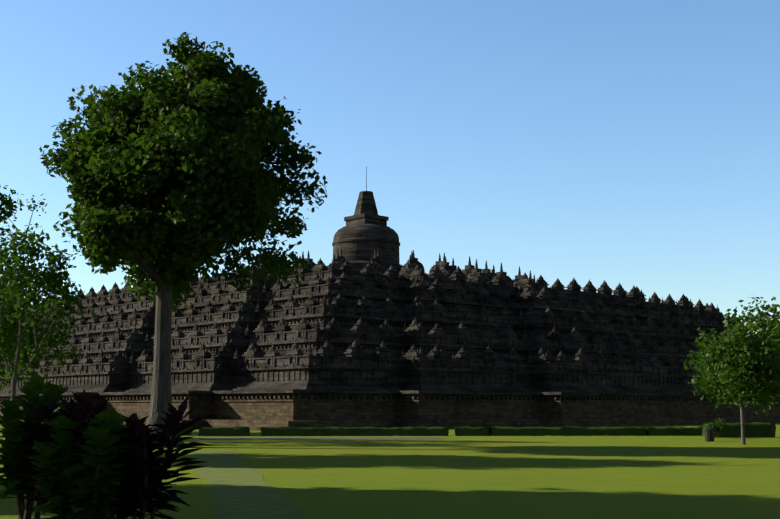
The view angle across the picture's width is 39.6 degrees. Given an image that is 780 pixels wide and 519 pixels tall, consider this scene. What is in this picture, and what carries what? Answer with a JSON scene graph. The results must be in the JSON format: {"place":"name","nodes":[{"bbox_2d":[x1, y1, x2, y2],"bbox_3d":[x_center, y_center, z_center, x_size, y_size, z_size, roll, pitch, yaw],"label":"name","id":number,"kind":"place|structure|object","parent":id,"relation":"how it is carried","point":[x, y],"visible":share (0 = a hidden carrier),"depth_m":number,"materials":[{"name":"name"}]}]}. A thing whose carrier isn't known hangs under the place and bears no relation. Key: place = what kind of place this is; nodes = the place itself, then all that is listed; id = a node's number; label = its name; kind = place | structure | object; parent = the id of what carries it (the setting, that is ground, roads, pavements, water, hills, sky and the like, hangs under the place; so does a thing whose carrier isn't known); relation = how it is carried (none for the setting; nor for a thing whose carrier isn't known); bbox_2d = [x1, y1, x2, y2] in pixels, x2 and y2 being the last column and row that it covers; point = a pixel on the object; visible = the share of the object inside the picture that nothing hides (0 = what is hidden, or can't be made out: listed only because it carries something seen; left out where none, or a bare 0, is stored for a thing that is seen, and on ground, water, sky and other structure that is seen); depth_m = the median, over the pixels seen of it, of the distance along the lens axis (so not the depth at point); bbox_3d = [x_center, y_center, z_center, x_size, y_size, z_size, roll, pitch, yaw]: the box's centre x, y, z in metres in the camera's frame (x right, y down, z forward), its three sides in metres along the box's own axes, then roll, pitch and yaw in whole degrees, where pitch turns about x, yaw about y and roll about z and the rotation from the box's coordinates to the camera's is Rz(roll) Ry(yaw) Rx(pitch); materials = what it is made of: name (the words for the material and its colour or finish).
{"place":"outdoors","nodes":[
{"label":"outdoors","id":0,"kind":"place"},
{"bbox_2d":[0,423,779,518],"bbox_3d":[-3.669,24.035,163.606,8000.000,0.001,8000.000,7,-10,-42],"label":"lawn","id":1,"kind":"structure","parent":0,"point":[451,475],"depth_m":27.73,"materials":[{"name":"green plant"}]},
{"bbox_2d":[0,185,49,381],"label":"tree","id":2,"kind":"object","parent":1,"relation":"on","point":[9,204],"visible":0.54,"depth_m":64.04,"materials":[{"name":"green plant"}]},
{"bbox_2d":[0,373,73,518],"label":"green shrub","id":3,"kind":"object","parent":1,"relation":"on","point":[11,423],"visible":0.5,"depth_m":16.80,"materials":[{"name":"green plant"}]},
{"bbox_2d":[0,273,83,392],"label":"tree","id":4,"kind":"object","parent":1,"relation":"on","point":[58,354],"visible":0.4,"depth_m":78.62,"materials":[{"name":"green plant"}]},
{"bbox_2d":[0,194,98,400],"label":"tree","id":5,"kind":"object","parent":1,"relation":"on","point":[51,279],"visible":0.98,"depth_m":56.45,"materials":[{"name":"green plant"}]},
{"bbox_2d":[3,388,95,510],"bbox_3d":[-4.576,2.991,16.385,2.082,2.110,1.920,7,-10,-42],"label":"cordyline shrub","id":6,"kind":"object","parent":1,"relation":"on","point":[42,430],"visible":0.15,"depth_m":16.31,"materials":[{"name":"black plant"}]},
{"bbox_2d":[26,410,132,518],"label":"green shrub","id":7,"kind":"object","parent":1,"relation":"on","point":[88,492],"visible":1,"depth_m":14.07,"materials":[{"name":"green plant"}]},
{"bbox_2d":[56,398,214,518],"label":"cordyline shrub","id":8,"kind":"object","parent":1,"relation":"on","point":[144,472],"visible":0.58,"depth_m":14.65,"materials":[{"name":"black plant"}]},
{"bbox_2d":[39,32,328,447],"bbox_3d":[-9.160,-0.878,49.933,11.659,18.974,14.270,7,-10,-42],"label":"tree","id":9,"kind":"object","parent":1,"relation":"on","point":[174,185],"visible":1,"depth_m":47.28,"materials":[{"name":"green plant"}]},
{"bbox_2d":[191,452,306,518],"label":"worn lawn strip","id":10,"kind":"object","parent":1,"relation":"on","point":[239,489],"visible":0.93,"depth_m":23.09,"materials":[{"name":"green plant"}]},
{"bbox_2d":[186,437,443,439],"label":"footpath","id":11,"kind":"structure","parent":1,"relation":"on","point":[258,438],"depth_m":61.56,"materials":[{"name":"grey stone"}]},
{"bbox_2d":[0,166,779,430],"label":"temple","id":12,"kind":"structure","parent":1,"relation":"on","point":[365,328],"depth_m":110.01,"materials":[{"name":"stone"}]},
{"bbox_2d":[123,422,775,437],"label":"hedge rows","id":13,"kind":"object","parent":1,"relation":"on","point":[755,430],"visible":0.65,"depth_m":67.01,"materials":[{"name":"green plant"}]},
{"bbox_2d":[704,427,714,441],"bbox_3d":[16.656,9.109,56.462,0.560,0.740,0.560,7,-10,-42],"label":"litter bin","id":14,"kind":"object","parent":1,"relation":"on","point":[709,434],"visible":1,"depth_m":56.26,"materials":[{"name":"black metal"}]},
{"bbox_2d":[703,418,726,437],"bbox_3d":[18.657,9.716,62.116,1.201,1.258,1.118,-5,-9,31],"label":"small shrub","id":15,"kind":"object","parent":1,"relation":"on","point":[716,426],"visible":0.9,"depth_m":62.00,"materials":[{"name":"green plant"}]},
{"bbox_2d":[680,320,779,444],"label":"tree","id":16,"kind":"object","parent":1,"relation":"on","point":[741,353],"visible":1,"depth_m":51.62,"materials":[{"name":"green plant"}]},
{"bbox_2d":[689,296,779,415],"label":"tree","id":17,"kind":"object","parent":1,"relation":"on","point":[762,320],"visible":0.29,"depth_m":60.89,"materials":[{"name":"green plant"}]},
{"bbox_2d":[0,0,779,333],"label":"sky","id":18,"kind":"structure","parent":0,"point":[629,143],"materials":[{"name":"blue"}]}
]}

